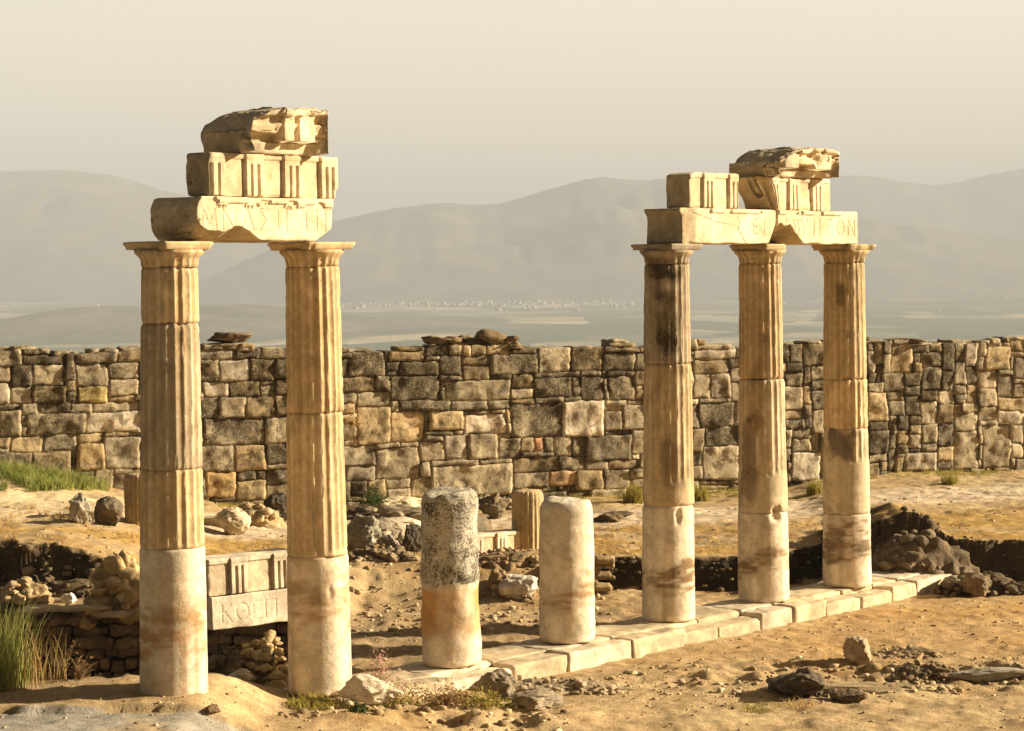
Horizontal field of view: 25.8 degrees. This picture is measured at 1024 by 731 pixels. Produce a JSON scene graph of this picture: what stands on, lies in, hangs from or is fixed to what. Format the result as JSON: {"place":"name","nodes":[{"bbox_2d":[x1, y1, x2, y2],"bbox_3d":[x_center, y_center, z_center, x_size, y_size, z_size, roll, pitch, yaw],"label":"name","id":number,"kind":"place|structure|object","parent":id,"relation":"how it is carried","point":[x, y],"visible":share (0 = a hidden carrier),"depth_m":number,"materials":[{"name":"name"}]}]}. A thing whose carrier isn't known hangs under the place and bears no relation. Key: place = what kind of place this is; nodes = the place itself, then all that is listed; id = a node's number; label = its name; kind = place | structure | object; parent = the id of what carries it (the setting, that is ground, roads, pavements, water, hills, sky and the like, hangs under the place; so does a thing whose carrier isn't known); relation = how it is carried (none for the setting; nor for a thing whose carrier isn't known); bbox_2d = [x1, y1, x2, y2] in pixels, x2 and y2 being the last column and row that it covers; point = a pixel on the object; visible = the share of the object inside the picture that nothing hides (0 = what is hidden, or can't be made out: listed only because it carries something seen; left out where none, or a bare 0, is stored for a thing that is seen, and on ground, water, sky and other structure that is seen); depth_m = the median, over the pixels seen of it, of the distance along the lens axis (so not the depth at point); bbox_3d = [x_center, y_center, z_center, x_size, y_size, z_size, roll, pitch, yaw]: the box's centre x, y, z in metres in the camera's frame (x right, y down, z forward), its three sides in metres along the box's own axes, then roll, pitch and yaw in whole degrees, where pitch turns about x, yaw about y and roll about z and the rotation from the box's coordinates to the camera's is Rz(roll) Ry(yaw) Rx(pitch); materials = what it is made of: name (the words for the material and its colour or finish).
{"place":"outdoors","nodes":[
{"label":"outdoors","id":0,"kind":"place"},
{"bbox_2d":[0,170,338,302],"bbox_3d":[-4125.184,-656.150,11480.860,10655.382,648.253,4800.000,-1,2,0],"label":"mountains","id":1,"kind":"structure","parent":0,"point":[65,235],"depth_m":9988.04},
{"bbox_2d":[0,304,553,338],"bbox_3d":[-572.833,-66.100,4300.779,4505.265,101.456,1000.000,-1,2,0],"label":"hills","id":2,"kind":"structure","parent":0,"point":[108,322],"depth_m":4038.49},
{"bbox_2d":[0,297,1023,730],"bbox_3d":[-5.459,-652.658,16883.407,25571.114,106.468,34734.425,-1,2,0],"label":"ground","id":3,"kind":"structure","parent":0,"point":[978,497],"depth_m":33.82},
{"bbox_2d":[0,576,53,607],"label":"rubble heap","id":4,"kind":"object","parent":3,"relation":"on","point":[11,590],"visible":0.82,"depth_m":33.58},
{"bbox_2d":[0,591,57,691],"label":"grass clump","id":5,"kind":"object","parent":3,"relation":"on","point":[11,666],"visible":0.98,"depth_m":24.52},
{"bbox_2d":[0,604,67,691],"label":"dry stalks","id":6,"kind":"object","parent":3,"relation":"on","point":[25,669],"visible":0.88,"depth_m":24.55,"materials":[{"name":"plant"}]},
{"bbox_2d":[0,574,93,597],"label":"rubble heap","id":7,"kind":"object","parent":3,"relation":"on","point":[80,587],"visible":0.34,"depth_m":34.67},
{"bbox_2d":[20,628,73,683],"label":"dry stalks","id":8,"kind":"object","parent":3,"relation":"on","point":[44,673],"visible":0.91,"depth_m":24.96,"materials":[{"name":"plant"}]},
{"bbox_2d":[0,457,112,492],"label":"grass","id":9,"kind":"structure","parent":3,"relation":"on","point":[29,477],"depth_m":42.78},
{"bbox_2d":[60,593,75,604],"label":"boulder","id":10,"kind":"object","parent":3,"relation":"on","point":[69,598],"visible":0.96,"depth_m":33.88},
{"bbox_2d":[68,492,94,524],"bbox_3d":[-7.404,2.482,38.505,0.425,0.606,0.256,-2,3,-21],"label":"boulder","id":11,"kind":"object","parent":3,"relation":"on","point":[80,510],"visible":1,"depth_m":38.44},
{"bbox_2d":[60,641,105,679],"bbox_3d":[-4.729,3.288,24.934,0.627,0.459,0.468,1,3,33],"label":"dry shrub","id":12,"kind":"object","parent":3,"relation":"on","point":[79,674],"visible":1,"depth_m":24.95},
{"bbox_2d":[94,496,123,525],"bbox_3d":[-6.978,2.547,38.802,0.540,0.584,0.470,1,3,40],"label":"boulder","id":13,"kind":"object","parent":3,"relation":"on","point":[108,510],"visible":0.99,"depth_m":38.67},
{"bbox_2d":[79,549,139,638],"bbox_3d":[-5.824,3.732,33.282,1.187,2.023,1.067,-1,2,0],"label":"rubble heap","id":14,"kind":"object","parent":3,"relation":"on","point":[115,580],"visible":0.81,"depth_m":33.02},
{"bbox_2d":[124,473,139,525],"bbox_3d":[-6.583,2.399,39.623,0.561,0.993,0.557,-1,2,0],"label":"fluted drum","id":15,"kind":"object","parent":3,"relation":"on","point":[132,496],"visible":0.41,"depth_m":39.38,"materials":[{"name":"stone"}]},
{"bbox_2d":[1,611,287,678],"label":"retaining wall","id":16,"kind":"structure","parent":3,"relation":"on","point":[123,648],"depth_m":32.89,"materials":[{"name":"stone"}]},
{"bbox_2d":[16,604,72,611],"bbox_3d":[-6.843,3.573,32.964,0.860,0.088,0.469,-1,2,0],"label":"flagstone","id":17,"kind":"object","parent":16,"relation":"on","point":[43,608],"visible":0.94,"depth_m":32.82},
{"bbox_2d":[92,610,130,617],"bbox_3d":[-5.808,3.647,32.907,0.561,0.110,0.612,1,3,25],"label":"flagstone","id":18,"kind":"object","parent":16,"relation":"on","point":[117,614],"visible":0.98,"depth_m":32.74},
{"bbox_2d":[60,604,111,610],"bbox_3d":[-6.257,3.550,32.915,0.795,0.077,0.419,-1,2,0],"label":"flagstone","id":19,"kind":"object","parent":18,"relation":"on","point":[85,607],"visible":1,"depth_m":32.78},
{"bbox_2d":[123,241,212,696],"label":"column","id":20,"kind":"structure","parent":3,"relation":"on","point":[173,639],"depth_m":24.03,"materials":[{"name":"stone"}]},
{"bbox_2d":[204,515,221,527],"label":"broken block","id":21,"kind":"object","parent":3,"relation":"on","point":[211,520],"depth_m":41.44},
{"bbox_2d":[205,704,221,713],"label":"rock","id":22,"kind":"object","parent":3,"relation":"on","point":[212,709],"visible":1,"depth_m":23.62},
{"bbox_2d":[208,639,245,675],"bbox_3d":[-3.909,4.614,30.386,0.814,1.766,0.708,-1,2,0],"label":"rubble heap","id":23,"kind":"object","parent":3,"relation":"on","point":[225,660],"visible":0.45,"depth_m":30.34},
{"bbox_2d":[216,507,250,534],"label":"boulder","id":24,"kind":"object","parent":3,"relation":"on","point":[234,520],"visible":1,"depth_m":40.67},
{"bbox_2d":[228,668,253,680],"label":"boulder","id":25,"kind":"object","parent":3,"relation":"on","point":[244,674],"visible":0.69,"depth_m":27.39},
{"bbox_2d":[237,502,286,528],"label":"rubble heap","id":26,"kind":"object","parent":3,"relation":"on","point":[260,514],"visible":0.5,"depth_m":42.23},
{"bbox_2d":[238,630,288,687],"bbox_3d":[-3.444,4.569,30.759,1.119,1.776,1.055,-1,2,0],"label":"rubble heap","id":27,"kind":"object","parent":3,"relation":"on","point":[257,660],"visible":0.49,"depth_m":30.60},
{"bbox_2d":[206,587,287,630],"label":"fallen beam","id":28,"kind":"structure","parent":27,"relation":"on","point":[249,609],"depth_m":30.97,"materials":[{"name":"stone"}]},
{"bbox_2d":[205,548,287,595],"bbox_3d":[-3.708,2.873,31.239,1.388,0.508,0.513,-4,4,-34],"label":"frieze block","id":29,"kind":"object","parent":28,"relation":"on","point":[247,571],"depth_m":31.03,"materials":[{"name":"stone"}]},
{"bbox_2d":[263,493,286,521],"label":"boulder","id":30,"kind":"object","parent":3,"relation":"on","point":[276,502],"visible":0.58,"depth_m":42.84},
{"bbox_2d":[279,690,344,710],"bbox_3d":[-2.237,3.773,25.208,0.763,0.145,0.761,-1,2,0],"label":"weed","id":31,"kind":"object","parent":3,"relation":"on","point":[294,703],"visible":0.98,"depth_m":25.10,"materials":[{"name":"yellow plant"}]},
{"bbox_2d":[342,700,375,713],"bbox_3d":[-1.682,3.753,24.632,0.393,0.165,0.310,-1,2,0],"label":"bush","id":32,"kind":"object","parent":3,"relation":"on","point":[359,707],"visible":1,"depth_m":24.61,"materials":[{"name":"green plant"}]},
{"bbox_2d":[346,506,377,519],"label":"boulder","id":33,"kind":"object","parent":3,"relation":"on","point":[359,510],"visible":0.43,"depth_m":43.17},
{"bbox_2d":[347,514,381,548],"bbox_3d":[-2.622,2.924,39.306,0.715,0.681,0.623,1,3,31],"label":"boulder","id":34,"kind":"object","parent":3,"relation":"on","point":[364,532],"visible":0.9,"depth_m":39.09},
{"bbox_2d":[347,502,387,510],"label":"broken block","id":35,"kind":"object","parent":3,"relation":"on","point":[350,505],"depth_m":45.03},
{"bbox_2d":[336,674,402,704],"bbox_3d":[-1.605,3.645,25.257,0.773,0.349,0.447,-1,2,0],"label":"fallen block","id":36,"kind":"object","parent":3,"relation":"on","point":[368,689],"depth_m":25.14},
{"bbox_2d":[354,483,391,508],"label":"bush","id":37,"kind":"object","parent":3,"relation":"on","point":[374,500],"visible":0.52,"depth_m":45.10,"materials":[{"name":"green plant"}]},
{"bbox_2d":[353,638,406,681],"bbox_3d":[-1.468,3.532,26.555,1.023,0.642,0.691,-1,2,0],"label":"flowering shrub","id":38,"kind":"object","parent":3,"relation":"on","point":[382,671],"visible":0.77,"depth_m":26.54,"materials":[{"name":"pink plant"}]},
{"bbox_2d":[348,544,418,562],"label":"rubble heap","id":39,"kind":"object","parent":3,"relation":"on","point":[390,554],"visible":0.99,"depth_m":37.72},
{"bbox_2d":[378,534,397,547],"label":"boulder","id":40,"kind":"object","parent":3,"relation":"on","point":[387,540],"visible":0.56,"depth_m":38.77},
{"bbox_2d":[355,504,420,518],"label":"rubble heap","id":41,"kind":"object","parent":3,"relation":"on","point":[397,510],"visible":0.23,"depth_m":42.69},
{"bbox_2d":[375,513,404,545],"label":"rubble heap","id":42,"kind":"object","parent":3,"relation":"on","point":[394,529],"visible":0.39,"depth_m":40.04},
{"bbox_2d":[379,496,421,506],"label":"slab stone","id":43,"kind":"object","parent":3,"relation":"on","point":[409,501],"visible":0.5,"depth_m":45.41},
{"bbox_2d":[372,664,434,707],"bbox_3d":[-1.363,3.639,25.438,0.896,0.488,0.732,-2,3,-29],"label":"bush","id":44,"kind":"object","parent":3,"relation":"on","point":[398,700],"visible":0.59,"depth_m":25.40,"materials":[{"name":"brown plant"}]},
{"bbox_2d":[388,517,420,529],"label":"slab stone","id":45,"kind":"object","parent":3,"relation":"on","point":[402,521],"visible":0.26,"depth_m":41.61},
{"bbox_2d":[402,523,421,553],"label":"boulder","id":46,"kind":"object","parent":3,"relation":"on","point":[412,541],"visible":0.85,"depth_m":38.40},
{"bbox_2d":[408,678,481,707],"bbox_3d":[-0.742,3.715,25.423,0.863,0.338,0.620,-1,2,-12],"label":"bush","id":47,"kind":"object","parent":3,"relation":"on","point":[444,699],"visible":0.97,"depth_m":25.37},
{"bbox_2d":[477,516,491,531],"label":"broken block","id":48,"kind":"object","parent":3,"relation":"on","point":[484,523],"depth_m":41.39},
{"bbox_2d":[455,683,516,709],"bbox_3d":[-0.306,3.776,25.487,0.743,0.290,0.558,-1,2,0],"label":"bush","id":49,"kind":"object","parent":3,"relation":"on","point":[486,704],"visible":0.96,"depth_m":25.47,"materials":[{"name":"yellow plant"}]},
{"bbox_2d":[478,492,506,518],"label":"boulder","id":50,"kind":"object","parent":3,"relation":"on","point":[494,506],"visible":1,"depth_m":43.96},
{"bbox_2d":[474,668,514,702],"bbox_3d":[-0.191,3.772,26.352,0.543,0.433,0.503,1,3,25],"label":"boulder","id":51,"kind":"object","parent":3,"relation":"on","point":[500,680],"visible":0.84,"depth_m":26.15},
{"bbox_2d":[478,494,511,509],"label":"rubble heap","id":52,"kind":"object","parent":3,"relation":"on","point":[508,501],"visible":0.2,"depth_m":45.91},
{"bbox_2d":[486,563,510,587],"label":"boulder","id":53,"kind":"object","parent":3,"relation":"on","point":[498,574],"visible":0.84,"depth_m":36.29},
{"bbox_2d":[477,529,520,553],"bbox_3d":[-0.359,3.097,38.880,1.057,0.427,0.415,-2,3,-35],"label":"frieze block","id":54,"kind":"object","parent":3,"relation":"on","point":[495,539],"depth_m":38.77,"materials":[{"name":"stone"}]},
{"bbox_2d":[478,547,538,571],"bbox_3d":[0.006,3.290,37.575,1.828,0.427,1.161,-1,2,0],"label":"rubble heap","id":55,"kind":"object","parent":3,"relation":"on","point":[508,559],"visible":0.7,"depth_m":37.28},
{"bbox_2d":[478,583,538,601],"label":"rubble heap","id":56,"kind":"object","parent":3,"relation":"on","point":[487,592],"visible":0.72,"depth_m":36.31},
{"bbox_2d":[11,298,1006,311],"bbox_3d":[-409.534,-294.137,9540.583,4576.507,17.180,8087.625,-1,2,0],"label":"town","id":57,"kind":"object","parent":3,"relation":"on","point":[479,303],"visible":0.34,"depth_m":6976.99,"materials":[{"name":"beige paint"}]},
{"bbox_2d":[0,503,1018,562],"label":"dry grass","id":58,"kind":"structure","parent":3,"relation":"on","point":[259,544],"depth_m":39.06,"materials":[{"name":"plant"}]},
{"bbox_2d":[0,336,1023,506],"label":"ruined wall","id":59,"kind":"structure","parent":3,"relation":"on","point":[504,420],"depth_m":46.81,"materials":[{"name":"stone"}]},
{"bbox_2d":[207,332,252,342],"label":"loose stone","id":60,"kind":"object","parent":59,"relation":"on","point":[229,337],"visible":1,"depth_m":44.87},
{"bbox_2d":[343,407,363,445],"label":"wall plant","id":61,"kind":"object","parent":59,"relation":"attached to","point":[349,424],"depth_m":45.61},
{"bbox_2d":[421,335,451,344],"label":"loose stone","id":62,"kind":"object","parent":59,"relation":"on","point":[431,339],"visible":1,"depth_m":46.31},
{"bbox_2d":[444,336,461,343],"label":"loose stone","id":63,"kind":"object","parent":59,"relation":"on","point":[455,339],"visible":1,"depth_m":46.39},
{"bbox_2d":[428,335,519,346],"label":"rubble heap","id":64,"kind":"object","parent":59,"relation":"on","point":[469,340],"visible":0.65,"depth_m":46.84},
{"bbox_2d":[475,329,505,343],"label":"loose stone","id":65,"kind":"object","parent":59,"relation":"on","point":[491,336],"visible":1,"depth_m":46.66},
{"bbox_2d":[504,336,519,341],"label":"loose stone","id":66,"kind":"object","parent":59,"relation":"on","point":[512,338],"visible":1,"depth_m":46.82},
{"bbox_2d":[883,338,928,342],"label":"loose stone","id":67,"kind":"object","parent":59,"relation":"on","point":[913,340],"visible":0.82,"depth_m":50.01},
{"bbox_2d":[498,574,537,599],"bbox_3d":[0.094,3.623,36.346,0.653,0.455,0.569,-1,2,0],"label":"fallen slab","id":68,"kind":"object","parent":3,"relation":"on","point":[514,586],"depth_m":36.13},
{"bbox_2d":[511,489,542,548],"bbox_3d":[0.274,2.728,39.270,0.568,1.118,0.570,-1,2,0],"label":"fluted drum","id":69,"kind":"object","parent":3,"relation":"on","point":[526,504],"visible":0.67,"depth_m":39.03,"materials":[{"name":"stone"}]},
{"bbox_2d":[501,690,563,710],"bbox_3d":[0.226,3.877,26.120,0.691,0.192,0.607,2,3,44],"label":"rock","id":70,"kind":"object","parent":3,"relation":"on","point":[534,700],"visible":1,"depth_m":25.94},
{"bbox_2d":[466,675,635,695],"bbox_3d":[0.360,3.948,27.148,2.298,0.295,0.734,-1,2,0],"label":"rubble heap","id":71,"kind":"object","parent":3,"relation":"on","point":[572,686],"visible":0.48,"depth_m":27.14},
{"bbox_2d":[594,555,614,594],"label":"masonry pier","id":72,"kind":"structure","parent":3,"relation":"on","point":[604,562],"depth_m":36.99,"materials":[{"name":"stone"}]},
{"bbox_2d":[594,531,614,538],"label":"broken block","id":73,"kind":"object","parent":3,"relation":"on","point":[605,534],"depth_m":40.48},
{"bbox_2d":[216,468,998,509],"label":"wall foot grass","id":74,"kind":"structure","parent":3,"relation":"on","point":[731,490],"depth_m":48.54,"materials":[{"name":"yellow plant"}]},
{"bbox_2d":[593,511,633,521],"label":"boulder","id":75,"kind":"object","parent":3,"relation":"on","point":[615,516],"visible":0.99,"depth_m":43.40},
{"bbox_2d":[283,571,951,700],"bbox_3d":[2.214,3.734,30.953,1.198,0.464,13.816,2,3,41],"label":"stylobate","id":76,"kind":"object","parent":3,"relation":"on","point":[639,637],"visible":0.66,"depth_m":30.31,"materials":[{"name":"stone"}]},
{"bbox_2d":[267,242,354,696],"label":"column","id":77,"kind":"structure","parent":76,"relation":"on","point":[319,631],"depth_m":25.59,"materials":[{"name":"stone"}]},
{"bbox_2d":[150,196,332,242],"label":"stone beam","id":78,"kind":"structure","parent":77,"relation":"on","point":[220,219],"depth_m":24.64,"materials":[{"name":"stone"}]},
{"bbox_2d":[186,152,337,198],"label":"frieze block","id":79,"kind":"structure","parent":78,"relation":"on","point":[247,175],"depth_m":24.77,"materials":[{"name":"stone"}]},
{"bbox_2d":[201,107,328,155],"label":"cornice block","id":80,"kind":"structure","parent":79,"relation":"on","point":[284,131],"depth_m":24.81,"materials":[{"name":"stone"}]},
{"bbox_2d":[420,486,481,667],"bbox_3d":[-0.759,2.599,27.727,0.757,2.181,0.754,-1,2,0],"label":"column stump","id":81,"kind":"object","parent":76,"relation":"on","point":[450,611],"visible":1,"depth_m":27.43,"materials":[{"name":"stone"}]},
{"bbox_2d":[539,496,594,643],"bbox_3d":[0.718,2.665,29.416,0.740,1.877,0.736,-1,2,0],"label":"column stump","id":82,"kind":"object","parent":76,"relation":"on","point":[566,585],"visible":1,"depth_m":29.11,"materials":[{"name":"stone"}]},
{"bbox_2d":[631,243,702,622],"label":"column","id":83,"kind":"structure","parent":76,"relation":"on","point":[668,581],"depth_m":30.75,"materials":[{"name":"stone"}]},
{"bbox_2d":[644,208,775,244],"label":"stone beam","id":84,"kind":"structure","parent":83,"relation":"on","point":[713,226],"depth_m":31.04,"materials":[{"name":"stone"}]},
{"bbox_2d":[666,172,738,208],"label":"frieze block","id":85,"kind":"structure","parent":84,"relation":"on","point":[699,190],"depth_m":30.96,"materials":[{"name":"stone"}]},
{"bbox_2d":[729,244,789,603],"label":"column","id":86,"kind":"structure","parent":76,"relation":"on","point":[763,559],"depth_m":32.42,"materials":[{"name":"stone"}]},
{"bbox_2d":[767,210,857,244],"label":"stone beam","id":87,"kind":"structure","parent":86,"relation":"on","point":[793,227],"depth_m":33.01,"materials":[{"name":"stone"}]},
{"bbox_2d":[738,176,829,210],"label":"frieze block","id":88,"kind":"structure","parent":87,"relation":"on","point":[775,193],"depth_m":32.47,"materials":[{"name":"stone"}]},
{"bbox_2d":[729,147,839,178],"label":"cornice block","id":89,"kind":"structure","parent":88,"relation":"on","point":[806,162],"depth_m":32.34,"materials":[{"name":"stone"}]},
{"bbox_2d":[811,244,875,587],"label":"column","id":90,"kind":"structure","parent":76,"relation":"on","point":[846,524],"depth_m":33.91,"materials":[{"name":"stone"}]},
{"bbox_2d":[618,481,642,503],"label":"weed","id":91,"kind":"object","parent":3,"relation":"on","point":[633,494],"visible":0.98,"depth_m":46.40,"materials":[{"name":"yellow plant"}]},
{"bbox_2d":[694,483,715,501],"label":"weed","id":92,"kind":"object","parent":3,"relation":"on","point":[699,495],"visible":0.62,"depth_m":47.08,"materials":[{"name":"yellow plant"}]},
{"bbox_2d":[737,698,780,713],"bbox_3d":[2.832,3.946,25.969,0.616,0.091,0.589,-2,3,-29],"label":"weed","id":93,"kind":"object","parent":3,"relation":"on","point":[754,707],"visible":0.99,"depth_m":25.87,"materials":[{"name":"yellow plant"}]},
{"bbox_2d":[765,667,825,697],"bbox_3d":[3.385,3.777,26.733,0.681,0.363,1.045,-1,2,0],"label":"boulder","id":94,"kind":"object","parent":3,"relation":"on","point":[806,681],"visible":1,"depth_m":26.36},
{"bbox_2d":[783,698,816,710],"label":"weed","id":95,"kind":"object","parent":3,"relation":"on","point":[801,700],"visible":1,"depth_m":25.93,"materials":[{"name":"plant"}]},
{"bbox_2d":[804,479,822,494],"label":"weed","id":96,"kind":"object","parent":3,"relation":"on","point":[815,489],"visible":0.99,"depth_m":46.85,"materials":[{"name":"yellow plant"}]},
{"bbox_2d":[829,688,868,701],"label":"rock","id":97,"kind":"object","parent":3,"relation":"on","point":[848,695],"visible":1,"depth_m":26.20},
{"bbox_2d":[842,635,871,664],"bbox_3d":[4.454,3.646,28.671,0.366,0.389,0.352,2,3,41],"label":"rock","id":98,"kind":"object","parent":3,"relation":"on","point":[856,648],"visible":1,"depth_m":28.56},
{"bbox_2d":[762,679,962,697],"bbox_3d":[4.209,3.914,26.977,2.458,0.184,0.734,-1,2,0],"label":"rubble heap","id":99,"kind":"object","parent":3,"relation":"on","point":[875,687],"visible":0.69,"depth_m":26.92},
{"bbox_2d":[871,534,904,571],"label":"rubble heap","id":100,"kind":"object","parent":3,"relation":"on","point":[893,542],"visible":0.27,"depth_m":36.02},
{"bbox_2d":[871,644,941,658],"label":"rubble heap","id":101,"kind":"object","parent":3,"relation":"on","point":[909,651],"visible":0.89,"depth_m":29.46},
{"bbox_2d":[886,659,959,681],"bbox_3d":[5.123,3.844,27.843,1.071,0.332,0.619,-1,2,0],"label":"rubble heap","id":102,"kind":"object","parent":3,"relation":"on","point":[927,670],"visible":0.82,"depth_m":27.72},
{"bbox_2d":[871,529,979,575],"bbox_3d":[6.505,3.404,35.935,2.072,1.468,1.185,-1,2,0],"label":"rubble heap","id":103,"kind":"object","parent":3,"relation":"on","point":[926,551],"visible":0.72,"depth_m":35.76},
{"bbox_2d":[935,471,963,484],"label":"weed","id":104,"kind":"object","parent":3,"relation":"on","point":[945,480],"visible":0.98,"depth_m":47.76,"materials":[{"name":"yellow plant"}]},
{"bbox_2d":[943,575,960,585],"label":"boulder","id":105,"kind":"object","parent":3,"relation":"on","point":[953,579],"visible":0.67,"depth_m":34.83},
{"bbox_2d":[958,572,991,596],"bbox_3d":[7.188,3.383,34.687,0.453,0.401,0.600,1,3,37],"label":"boulder","id":106,"kind":"object","parent":3,"relation":"on","point":[977,584],"visible":1,"depth_m":34.48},
{"bbox_2d":[929,571,1023,597],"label":"rubble heap","id":107,"kind":"object","parent":3,"relation":"on","point":[1001,584],"visible":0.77,"depth_m":34.70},
{"bbox_2d":[947,667,1023,681],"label":"rock","id":108,"kind":"object","parent":3,"relation":"on","point":[990,674],"visible":1,"depth_m":27.41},
{"bbox_2d":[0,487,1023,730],"bbox_3d":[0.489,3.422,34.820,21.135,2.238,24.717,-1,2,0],"label":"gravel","id":109,"kind":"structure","parent":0,"point":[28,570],"depth_m":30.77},
{"bbox_2d":[0,0,1023,219],"label":"sky","id":110,"kind":"structure","parent":0,"point":[474,102],"materials":[{"name":"beige"}]},
{"bbox_2d":[198,177,1023,304],"bbox_3d":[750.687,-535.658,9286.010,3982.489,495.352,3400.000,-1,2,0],"label":"mountains","id":111,"kind":"structure","parent":0,"point":[572,242],"depth_m":8116.23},
{"bbox_2d":[565,299,1023,309],"bbox_3d":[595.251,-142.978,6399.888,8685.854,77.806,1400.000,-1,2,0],"label":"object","id":112,"kind":"structure","parent":0,"point":[957,303],"depth_m":6175.98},
{"bbox_2d":[824,168,1023,237],"bbox_3d":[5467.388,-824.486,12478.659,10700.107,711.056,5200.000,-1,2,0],"label":"mountains","id":113,"kind":"structure","parent":0,"point":[991,204],"depth_m":11685.13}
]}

